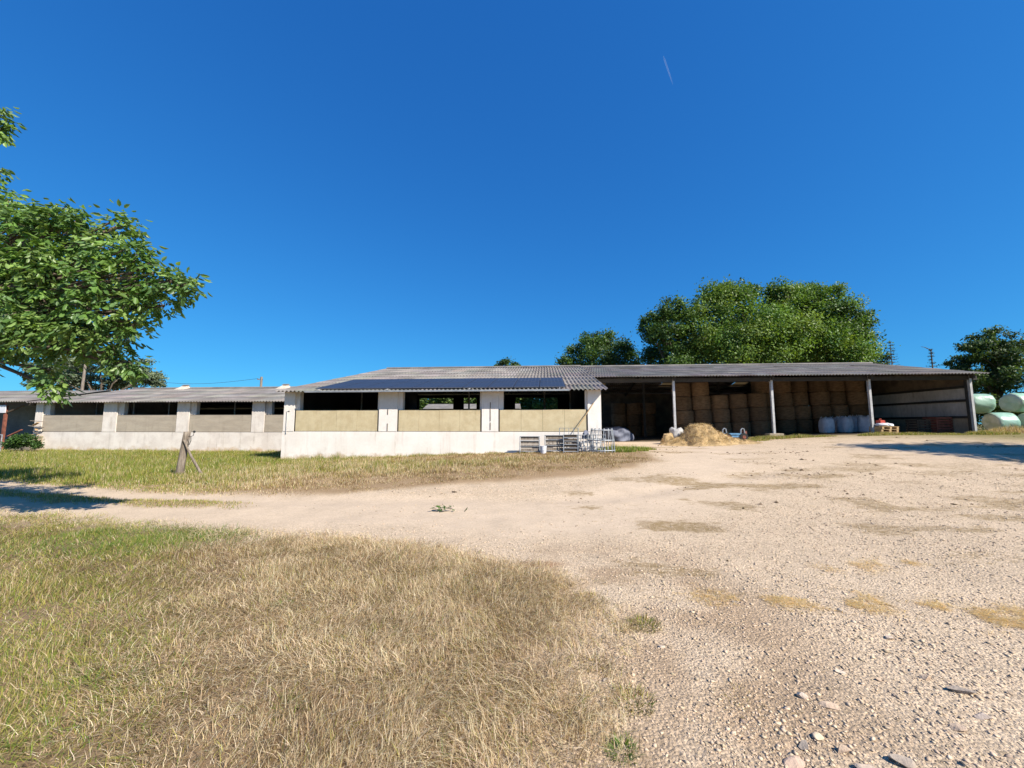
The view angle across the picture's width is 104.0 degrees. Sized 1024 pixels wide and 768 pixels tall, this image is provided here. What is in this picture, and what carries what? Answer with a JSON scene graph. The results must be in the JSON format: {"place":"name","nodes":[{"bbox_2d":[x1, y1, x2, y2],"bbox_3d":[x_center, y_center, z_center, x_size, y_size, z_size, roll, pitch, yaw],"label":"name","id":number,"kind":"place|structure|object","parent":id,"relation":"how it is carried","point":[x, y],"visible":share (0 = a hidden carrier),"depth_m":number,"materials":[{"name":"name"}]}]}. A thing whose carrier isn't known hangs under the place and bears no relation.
{"place":"outdoors","nodes":[
{"label":"outdoors","id":0,"kind":"place"},
{"bbox_2d":[0,488,256,508],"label":"track grass","id":1,"kind":"structure","parent":0,"point":[53,496],"depth_m":8.29,"materials":[{"name":"plant"}]},
{"bbox_2d":[156,472,234,478],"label":"grass","id":2,"kind":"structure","parent":0,"point":[168,474],"depth_m":11.58,"materials":[{"name":"yellow plant"}]},
{"bbox_2d":[0,424,1023,767],"bbox_3d":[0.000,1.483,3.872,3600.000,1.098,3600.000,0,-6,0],"label":"ground","id":3,"kind":"structure","parent":0,"point":[662,476],"depth_m":4.06,"materials":[{"name":"beige gravel"}]},
{"bbox_2d":[0,432,44,451],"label":"shrub","id":4,"kind":"object","parent":3,"relation":"on","point":[15,441],"visible":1,"depth_m":22.01,"materials":[{"name":"green plant"}]},
{"bbox_2d":[7,420,43,450],"bbox_3d":[-28.871,3.075,23.798,1.814,1.816,0.624,0,-6,5],"label":"timber pile","id":5,"kind":"object","parent":3,"relation":"on","point":[36,429],"visible":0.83,"depth_m":23.72,"materials":[{"name":"brown wood"}]},
{"bbox_2d":[0,390,111,449],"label":"open shed","id":6,"kind":"structure","parent":3,"relation":"on","point":[17,412],"depth_m":28.48,"materials":[{"name":"grey metal"}]},
{"bbox_2d":[18,354,168,390],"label":"pine tree","id":7,"kind":"object","parent":3,"relation":"on","point":[118,383],"visible":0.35,"depth_m":40.26,"materials":[{"name":"green plant"}]},
{"bbox_2d":[68,668,118,693],"bbox_3d":[-2.618,1.823,2.472,0.312,0.107,0.308,0,-6,0],"label":"weed tuft","id":8,"kind":"object","parent":3,"relation":"on","point":[88,678],"visible":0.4,"depth_m":2.49,"materials":[{"name":"green plant"}]},
{"bbox_2d":[0,107,212,408],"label":"walnut tree","id":9,"kind":"object","parent":3,"relation":"on","point":[44,293],"visible":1,"depth_m":6.18,"materials":[{"name":"green plant"}]},
{"bbox_2d":[26,384,295,451],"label":"long barn","id":10,"kind":"structure","parent":3,"relation":"on","point":[219,418],"depth_m":23.73,"materials":[{"name":"concrete"}]},
{"bbox_2d":[175,430,201,473],"bbox_3d":[-9.668,2.196,11.983,0.828,1.600,0.293,0,-6,0],"label":"gate post","id":11,"kind":"object","parent":3,"relation":"on","point":[182,456],"visible":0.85,"depth_m":11.94,"materials":[{"name":"wood"}]},
{"bbox_2d":[0,447,657,497],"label":"verge grass","id":12,"kind":"structure","parent":3,"relation":"on","point":[73,470],"depth_m":12.74,"materials":[{"name":"plant"}]},
{"bbox_2d":[420,398,451,408],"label":"hedge tree","id":13,"kind":"object","parent":3,"relation":"on","point":[430,399],"visible":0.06,"depth_m":58.02,"materials":[{"name":"green plant"}]},
{"bbox_2d":[275,365,607,459],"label":"cattle barn","id":14,"kind":"structure","parent":3,"relation":"on","point":[380,413],"depth_m":17.02,"materials":[{"name":"concrete"}]},
{"bbox_2d":[0,507,884,767],"bbox_3d":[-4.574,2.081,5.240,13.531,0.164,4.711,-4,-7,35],"label":"dry grass","id":15,"kind":"object","parent":3,"relation":"on","point":[518,571],"visible":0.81,"depth_m":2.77,"materials":[{"name":"beige plant"}]},
{"bbox_2d":[426,398,475,404],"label":"hedge tree","id":16,"kind":"object","parent":3,"relation":"on","point":[449,401],"visible":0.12,"depth_m":57.19,"materials":[{"name":"green plant"}]},
{"bbox_2d":[423,404,520,408],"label":"white outbuilding","id":17,"kind":"structure","parent":3,"relation":"on","point":[447,406],"depth_m":50.82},
{"bbox_2d":[494,357,520,365],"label":"tree","id":18,"kind":"object","parent":3,"relation":"on","point":[505,362],"visible":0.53,"depth_m":55.34,"materials":[{"name":"green plant"}]},
{"bbox_2d":[519,436,539,452],"bbox_3d":[0.705,2.415,15.895,0.818,0.675,0.077,0,-13,5],"label":"metal hurdle","id":19,"kind":"object","parent":3,"relation":"on","point":[530,443],"visible":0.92,"depth_m":15.90,"materials":[{"name":"silver metal"}]},
{"bbox_2d":[515,398,550,408],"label":"hedge tree","id":20,"kind":"object","parent":3,"relation":"on","point":[527,401],"visible":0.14,"depth_m":58.57,"materials":[{"name":"green plant"}]},
{"bbox_2d":[522,398,556,408],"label":"hedge tree","id":21,"kind":"object","parent":3,"relation":"on","point":[538,404],"visible":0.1,"depth_m":57.80,"materials":[{"name":"green plant"}]},
{"bbox_2d":[525,398,557,408],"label":"hedge tree","id":22,"kind":"object","parent":3,"relation":"on","point":[554,404],"visible":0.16,"depth_m":57.86,"materials":[{"name":"green plant"}]},
{"bbox_2d":[545,435,564,450],"bbox_3d":[1.692,2.380,15.900,0.798,0.694,0.077,0,-13,5],"label":"metal hurdle","id":23,"kind":"object","parent":3,"relation":"on","point":[553,440],"visible":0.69,"depth_m":15.92,"materials":[{"name":"silver metal"}]},
{"bbox_2d":[563,434,578,452],"bbox_3d":[2.300,2.340,15.697,0.598,0.712,0.077,0,-11,5],"label":"metal hurdle","id":24,"kind":"object","parent":3,"relation":"on","point":[570,442],"visible":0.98,"depth_m":15.70,"materials":[{"name":"silver metal"}]},
{"bbox_2d":[553,701,597,732],"bbox_3d":[0.354,1.822,2.202,0.275,0.067,0.287,0,-6,0],"label":"weed tuft","id":25,"kind":"object","parent":3,"relation":"on","point":[574,714],"visible":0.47,"depth_m":2.22,"materials":[{"name":"beige plant"}]},
{"bbox_2d":[569,587,608,606],"bbox_3d":[0.693,1.934,3.609,0.402,0.087,0.400,3,-7,-30],"label":"weed tuft","id":26,"kind":"object","parent":3,"relation":"on","point":[593,600],"visible":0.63,"depth_m":3.65,"materials":[{"name":"beige plant"}]},
{"bbox_2d":[583,434,604,451],"bbox_3d":[3.201,2.320,15.566,0.838,0.734,0.047,-2,-26,16],"label":"metal hurdle","id":27,"kind":"object","parent":3,"relation":"on","point":[600,438],"visible":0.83,"depth_m":15.56,"materials":[{"name":"silver metal"}]},
{"bbox_2d":[575,652,614,675],"bbox_3d":[0.566,1.866,2.690,0.302,0.068,0.264,3,-7,-30],"label":"weed tuft","id":28,"kind":"object","parent":3,"relation":"on","point":[591,660],"visible":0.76,"depth_m":2.69,"materials":[{"name":"beige plant"}]},
{"bbox_2d":[554,327,644,365],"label":"oak tree","id":29,"kind":"object","parent":3,"relation":"on","point":[621,352],"visible":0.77,"depth_m":50.92,"materials":[{"name":"green plant"}]},
{"bbox_2d":[589,428,614,452],"bbox_3d":[3.477,2.163,15.461,1.000,0.904,1.000,0,-6,0],"label":"ring feeder","id":30,"kind":"object","parent":3,"relation":"on","point":[606,440],"visible":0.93,"depth_m":15.22,"materials":[{"name":"silver metal"}]},
{"bbox_2d":[604,426,633,440],"bbox_3d":[7.022,3.304,26.413,1.905,1.034,1.588,0,-6,0],"label":"covered heap","id":31,"kind":"object","parent":3,"relation":"on","point":[622,433],"visible":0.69,"depth_m":25.91,"materials":[{"name":"grey plastic"}]},
{"bbox_2d":[602,731,644,765],"bbox_3d":[0.545,1.803,1.998,0.234,0.065,0.247,0,-6,0],"label":"weed tuft","id":32,"kind":"object","parent":3,"relation":"on","point":[626,745],"visible":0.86,"depth_m":2.00,"materials":[{"name":"green plant"}]},
{"bbox_2d":[597,444,656,452],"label":"corner grass","id":33,"kind":"structure","parent":3,"relation":"on","point":[628,448],"depth_m":15.89,"materials":[{"name":"green plant"}]},
{"bbox_2d":[609,680,659,716],"bbox_3d":[0.699,1.825,2.338,0.328,0.080,0.311,4,-7,-37],"label":"weed tuft","id":34,"kind":"object","parent":3,"relation":"on","point":[637,700],"visible":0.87,"depth_m":2.35,"materials":[{"name":"beige plant"}]},
{"bbox_2d":[627,426,641,435],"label":"hay bale","id":35,"kind":"object","parent":3,"relation":"on","point":[636,430],"visible":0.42,"depth_m":33.30},
{"bbox_2d":[626,414,640,425],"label":"hay bale","id":36,"kind":"object","parent":35,"relation":"on","point":[633,419],"visible":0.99,"depth_m":33.47},
{"bbox_2d":[626,403,640,414],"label":"hay bale","id":37,"kind":"object","parent":36,"relation":"on","point":[633,408],"visible":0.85,"depth_m":33.44},
{"bbox_2d":[626,610,664,633],"bbox_3d":[1.072,1.907,3.220,0.339,0.090,0.349,0,-6,0],"label":"weed tuft","id":38,"kind":"object","parent":3,"relation":"on","point":[650,623],"visible":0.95,"depth_m":3.23,"materials":[{"name":"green plant"}]},
{"bbox_2d":[630,290,709,364],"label":"oak tree","id":39,"kind":"object","parent":3,"relation":"on","point":[658,331],"visible":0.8,"depth_m":45.15,"materials":[{"name":"green plant"}]},
{"bbox_2d":[321,436,1023,562],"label":"dung crumbs","id":40,"kind":"object","parent":3,"relation":"on","point":[791,473],"visible":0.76,"depth_m":11.09,"materials":[{"name":"soil"}]},
{"bbox_2d":[676,424,691,430],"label":"hay bale","id":41,"kind":"object","parent":3,"relation":"on","point":[683,426],"visible":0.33,"depth_m":27.34},
{"bbox_2d":[676,410,693,424],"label":"hay bale","id":42,"kind":"object","parent":41,"relation":"on","point":[684,416],"visible":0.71,"depth_m":27.37},
{"bbox_2d":[675,397,691,410],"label":"hay bale","id":43,"kind":"object","parent":42,"relation":"on","point":[683,403],"visible":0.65,"depth_m":27.54},
{"bbox_2d":[675,382,690,396],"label":"hay bale","id":44,"kind":"object","parent":43,"relation":"on","point":[682,389],"visible":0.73,"depth_m":27.57},
{"bbox_2d":[659,423,761,446],"bbox_3d":[10.150,2.600,20.845,6.000,1.260,3.400,0,-6,0],"label":"straw heap","id":45,"kind":"object","parent":3,"relation":"on","point":[700,434],"visible":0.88,"depth_m":20.19,"materials":[{"name":"beige plant"}]},
{"bbox_2d":[669,427,682,437],"bbox_3d":[9.007,2.740,21.848,1.042,0.781,0.839,0,-6,0],"label":"plastic sheet","id":46,"kind":"object","parent":45,"relation":"on","point":[675,432],"visible":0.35,"depth_m":21.60,"materials":[{"name":"white plastic"}]},
{"bbox_2d":[713,423,731,432],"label":"hay bale","id":47,"kind":"object","parent":3,"relation":"on","point":[719,427],"visible":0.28,"depth_m":27.17},
{"bbox_2d":[710,409,729,422],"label":"hay bale","id":48,"kind":"object","parent":47,"relation":"on","point":[720,415],"visible":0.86,"depth_m":27.21},
{"bbox_2d":[710,395,728,408],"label":"hay bale","id":49,"kind":"object","parent":48,"relation":"on","point":[719,402],"visible":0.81,"depth_m":27.35},
{"bbox_2d":[722,428,747,439],"bbox_3d":[12.528,2.845,22.677,1.375,0.729,0.700,0,-6,5],"label":"farm trailer","id":50,"kind":"object","parent":3,"relation":"on","point":[743,434],"visible":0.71,"depth_m":22.40,"materials":[{"name":"blue paint"}]},
{"bbox_2d":[730,422,750,435],"bbox_3d":[15.699,3.087,27.497,1.232,0.980,1.243,0,-5,-5],"label":"hay bale","id":51,"kind":"object","parent":3,"relation":"on","point":[736,427],"visible":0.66,"depth_m":27.02},
{"bbox_2d":[729,408,748,421],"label":"hay bale","id":52,"kind":"object","parent":51,"relation":"on","point":[739,414],"visible":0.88,"depth_m":27.12},
{"bbox_2d":[728,394,746,407],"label":"hay bale","id":53,"kind":"object","parent":52,"relation":"on","point":[737,400],"visible":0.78,"depth_m":27.25},
{"bbox_2d":[711,681,770,718],"bbox_3d":[1.337,1.850,2.342,0.332,0.034,0.325,0,-6,0],"label":"weed tuft","id":54,"kind":"object","parent":3,"relation":"on","point":[743,700],"visible":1,"depth_m":2.35,"materials":[{"name":"beige plant"}]},
{"bbox_2d":[671,274,834,363],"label":"plane tree","id":55,"kind":"object","parent":3,"relation":"on","point":[767,328],"visible":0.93,"depth_m":45.27,"materials":[{"name":"green plant"}]},
{"bbox_2d":[749,421,769,434],"bbox_3d":[16.927,3.025,27.441,1.242,0.980,1.234,2,-6,-11],"label":"hay bale","id":56,"kind":"object","parent":3,"relation":"on","point":[760,427],"visible":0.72,"depth_m":26.94},
{"bbox_2d":[748,407,767,420],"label":"hay bale","id":57,"kind":"object","parent":56,"relation":"on","point":[758,413],"visible":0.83,"depth_m":27.07},
{"bbox_2d":[746,393,766,406],"bbox_3d":[16.877,1.128,27.667,1.232,0.980,1.243,-2,-6,18],"label":"hay bale","id":58,"kind":"object","parent":57,"relation":"on","point":[756,400],"visible":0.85,"depth_m":27.16},
{"bbox_2d":[581,362,988,436],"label":"hay hangar","id":59,"kind":"structure","parent":3,"relation":"on","point":[898,395],"depth_m":26.88,"materials":[{"name":"metal"}]},
{"bbox_2d":[776,420,796,432],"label":"hay bale","id":60,"kind":"object","parent":3,"relation":"on","point":[786,426],"visible":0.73,"depth_m":28.05},
{"bbox_2d":[775,406,794,419],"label":"hay bale","id":61,"kind":"object","parent":60,"relation":"on","point":[784,412],"visible":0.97,"depth_m":28.13},
{"bbox_2d":[773,393,792,406],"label":"hay bale","id":62,"kind":"object","parent":61,"relation":"on","point":[783,399],"visible":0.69,"depth_m":28.27},
{"bbox_2d":[773,381,790,392],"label":"hay bale","id":63,"kind":"object","parent":62,"relation":"on","point":[781,386],"visible":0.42,"depth_m":28.31},
{"bbox_2d":[783,755,804,767],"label":"stone","id":64,"kind":"object","parent":3,"relation":"on","point":[793,761],"visible":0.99,"depth_m":1.91,"materials":[{"name":"stone"}]},
{"bbox_2d":[795,419,812,432],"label":"hay bale","id":65,"kind":"object","parent":3,"relation":"on","point":[804,425],"visible":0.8,"depth_m":28.12},
{"bbox_2d":[794,406,811,418],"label":"hay bale","id":66,"kind":"object","parent":65,"relation":"on","point":[802,412],"visible":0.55,"depth_m":28.22},
{"bbox_2d":[792,392,808,405],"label":"hay bale","id":67,"kind":"object","parent":66,"relation":"on","point":[800,398],"visible":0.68,"depth_m":28.42},
{"bbox_2d":[790,381,806,392],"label":"hay bale","id":68,"kind":"object","parent":67,"relation":"on","point":[798,386],"visible":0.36,"depth_m":28.44},
{"bbox_2d":[812,419,818,431],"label":"hay bale","id":69,"kind":"object","parent":3,"relation":"on","point":[815,425],"visible":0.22,"depth_m":28.24},
{"bbox_2d":[811,405,831,418],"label":"hay bale","id":70,"kind":"object","parent":69,"relation":"on","point":[819,411],"visible":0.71,"depth_m":28.00},
{"bbox_2d":[808,391,829,405],"bbox_3d":[21.891,1.047,28.539,1.244,0.980,1.231,0,-6,-1],"label":"hay bale","id":71,"kind":"object","parent":70,"relation":"on","point":[820,398],"visible":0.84,"depth_m":28.05},
{"bbox_2d":[807,381,827,392],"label":"hay bale","id":72,"kind":"object","parent":71,"relation":"on","point":[815,386],"visible":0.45,"depth_m":28.20},
{"bbox_2d":[818,417,834,432],"bbox_3d":[20.803,2.700,26.465,0.738,1.079,0.746,0,-6,0],"label":"bulk bag","id":73,"kind":"object","parent":3,"relation":"on","point":[826,424],"visible":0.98,"depth_m":26.18,"materials":[{"name":"white plastic"}]},
{"bbox_2d":[818,701,839,709],"bbox_3d":[1.811,1.838,2.288,0.109,0.016,0.057,-5,-2,6],"label":"stone","id":74,"kind":"object","parent":3,"relation":"on","point":[828,704],"visible":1,"depth_m":2.29,"materials":[{"name":"stone"}]},
{"bbox_2d":[779,279,900,363],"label":"plane tree","id":75,"kind":"object","parent":3,"relation":"on","point":[849,326],"visible":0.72,"depth_m":48.35,"materials":[{"name":"green plant"}]},
{"bbox_2d":[837,744,850,753],"bbox_3d":[1.635,1.808,1.974,0.063,0.043,0.035,-10,-7,26],"label":"stone","id":76,"kind":"object","parent":3,"relation":"on","point":[842,748],"visible":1,"depth_m":1.97,"materials":[{"name":"stone"}]},
{"bbox_2d":[836,416,853,432],"bbox_3d":[22.104,2.661,26.569,0.763,1.114,0.763,2,-6,-20],"label":"bulk bag","id":77,"kind":"object","parent":3,"relation":"on","point":[845,424],"visible":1,"depth_m":26.31,"materials":[{"name":"white plastic"}]},
{"bbox_2d":[667,444,1023,641],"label":"scattered straw","id":78,"kind":"object","parent":3,"relation":"on","point":[982,614],"visible":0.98,"depth_m":3.55,"materials":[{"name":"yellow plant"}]},
{"bbox_2d":[849,415,859,431],"bbox_3d":[23.221,2.670,27.067,0.800,1.172,0.801,3,-7,-30],"label":"bulk bag","id":79,"kind":"object","parent":3,"relation":"on","point":[855,421],"visible":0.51,"depth_m":26.78,"materials":[{"name":"white plastic"}]},
{"bbox_2d":[857,415,870,431],"bbox_3d":[23.400,2.621,26.469,0.790,1.149,0.780,5,-7,-40],"label":"bulk bag","id":80,"kind":"object","parent":3,"relation":"on","point":[863,423],"visible":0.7,"depth_m":26.28,"materials":[{"name":"white plastic"}]},
{"bbox_2d":[873,352,893,364],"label":"tree","id":81,"kind":"object","parent":3,"relation":"on","point":[884,358],"visible":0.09,"depth_m":51.84,"materials":[{"name":"green plant"}]},
{"bbox_2d":[887,754,915,767],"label":"stone","id":82,"kind":"object","parent":3,"relation":"on","point":[905,761],"visible":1,"depth_m":1.91,"materials":[{"name":"stone"}]},
{"bbox_2d":[905,420,931,432],"bbox_3d":[25.476,2.653,25.060,0.820,0.810,0.820,0,-6,5],"label":"crate","id":83,"kind":"object","parent":3,"relation":"on","point":[917,427],"visible":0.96,"depth_m":24.70,"materials":[{"name":"black plastic"}]},
{"bbox_2d":[922,417,953,432],"bbox_3d":[26.256,2.533,24.670,0.900,0.970,0.900,0,-6,5],"label":"crate","id":84,"kind":"object","parent":3,"relation":"on","point":[937,422],"visible":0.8,"depth_m":24.25,"materials":[{"name":"brown wood"}]},
{"bbox_2d":[949,723,967,730],"bbox_3d":[2.369,1.830,2.122,0.070,0.025,0.051,-7,-5,24],"label":"stone","id":85,"kind":"object","parent":3,"relation":"on","point":[956,727],"visible":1,"depth_m":2.12,"materials":[{"name":"stone"}]},
{"bbox_2d":[947,685,975,693],"bbox_3d":[2.708,1.844,2.416,0.144,0.027,0.075,-2,-6,17],"label":"stone","id":86,"kind":"object","parent":3,"relation":"on","point":[958,689],"visible":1,"depth_m":2.40,"materials":[{"name":"stone"}]},
{"bbox_2d":[938,325,1023,417],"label":"cedar tree","id":87,"kind":"object","parent":3,"relation":"on","point":[1001,360],"visible":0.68,"depth_m":35.48,"materials":[{"name":"green plant"}]},
{"bbox_2d":[974,712,992,719],"bbox_3d":[2.608,1.833,2.207,0.100,0.028,0.062,3,-6,-28],"label":"stone","id":88,"kind":"object","parent":3,"relation":"on","point":[981,716],"visible":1,"depth_m":2.20,"materials":[{"name":"stone"}]},
{"bbox_2d":[981,412,1020,430],"bbox_3d":[31.500,2.472,25.779,1.244,1.280,1.313,-1,-6,8],"label":"wrapped bale","id":89,"kind":"object","parent":3,"relation":"on","point":[994,420],"visible":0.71,"depth_m":25.46},
{"bbox_2d":[973,394,995,412],"bbox_3d":[30.600,1.289,26.302,1.244,1.292,1.295,-2,-6,16],"label":"wrapped bale","id":90,"kind":"object","parent":89,"relation":"on","point":[984,403],"visible":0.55,"depth_m":25.80},
{"bbox_2d":[983,424,1023,432],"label":"dry weeds","id":91,"kind":"object","parent":3,"relation":"on","point":[1016,429],"visible":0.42,"depth_m":24.18,"materials":[{"name":"beige plant"}]},
{"bbox_2d":[1017,413,1023,428],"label":"wrapped bale","id":92,"kind":"object","parent":3,"relation":"on","point":[1020,417],"visible":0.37,"depth_m":25.57},
{"bbox_2d":[999,393,1023,411],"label":"wrapped bale","id":93,"kind":"object","parent":92,"relation":"on","point":[1011,402],"visible":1,"depth_m":25.82},
{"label":"hay bale","id":94,"kind":"object","parent":3,"relation":"on","visible":0},
{"bbox_2d":[641,414,655,425],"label":"hay bale","id":95,"kind":"object","parent":94,"relation":"on","point":[650,419],"visible":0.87,"depth_m":33.39},
{"bbox_2d":[641,403,655,413],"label":"hay bale","id":96,"kind":"object","parent":95,"relation":"on","point":[650,408],"visible":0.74,"depth_m":33.35},
{"bbox_2d":[0,0,1023,423],"label":"sky","id":97,"kind":"structure","parent":0,"point":[357,186],"materials":[{"name":"blue"}]},
{"bbox_2d":[611,414,625,425],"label":"hay bale","id":98,"kind":"object","parent":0,"point":[618,419],"visible":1,"depth_m":33.49},
{"bbox_2d":[611,403,625,413],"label":"hay bale","id":99,"kind":"object","parent":98,"relation":"on","point":[618,408],"visible":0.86,"depth_m":33.56},
{"bbox_2d":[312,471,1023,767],"bbox_3d":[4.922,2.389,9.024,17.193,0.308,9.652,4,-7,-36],"label":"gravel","id":100,"kind":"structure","parent":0,"point":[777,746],"depth_m":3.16,"materials":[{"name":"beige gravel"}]},
{"bbox_2d":[693,409,711,423],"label":"hay bale","id":101,"kind":"object","parent":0,"point":[704,416],"visible":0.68,"depth_m":27.34},
{"bbox_2d":[691,395,710,409],"bbox_3d":[13.126,1.317,27.878,1.235,0.980,1.230,0,-5,-11],"label":"hay bale","id":102,"kind":"object","parent":101,"relation":"on","point":[700,402],"visible":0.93,"depth_m":27.37},
{"bbox_2d":[690,382,708,395],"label":"hay bale","id":103,"kind":"object","parent":102,"relation":"on","point":[699,388],"visible":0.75,"depth_m":27.47},
{"bbox_2d":[766,393,770,406],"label":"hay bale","id":104,"kind":"object","parent":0,"point":[768,399],"visible":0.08,"depth_m":28.52},
{"bbox_2d":[751,381,769,392],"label":"hay bale","id":105,"kind":"object","parent":104,"relation":"on","point":[759,387],"visible":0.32,"depth_m":28.72},
{"bbox_2d":[830,405,848,417],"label":"hay bale","id":106,"kind":"object","parent":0,"point":[840,410],"visible":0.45,"depth_m":28.02},
{"bbox_2d":[829,391,845,404],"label":"hay bale","id":107,"kind":"object","parent":106,"relation":"on","point":[837,397],"visible":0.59,"depth_m":28.16},
{"bbox_2d":[827,381,844,391],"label":"hay bale","id":108,"kind":"object","parent":107,"relation":"on","point":[832,386],"visible":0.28,"depth_m":28.23},
{"bbox_2d":[848,404,868,415],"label":"hay bale","id":109,"kind":"object","parent":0,"point":[857,410],"visible":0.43,"depth_m":27.74},
{"bbox_2d":[845,391,867,404],"bbox_3d":[24.357,1.008,28.350,1.238,0.980,1.238,2,-6,-28],"label":"hay bale","id":110,"kind":"object","parent":109,"relation":"on","point":[856,397],"visible":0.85,"depth_m":27.89},
{"bbox_2d":[844,381,864,391],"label":"hay bale","id":111,"kind":"object","parent":110,"relation":"on","point":[854,385],"visible":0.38,"depth_m":27.97},
{"bbox_2d":[748,429,1019,440],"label":"threshold grass","id":112,"kind":"structure","parent":0,"point":[799,435],"depth_m":22.25,"materials":[{"name":"plant"}]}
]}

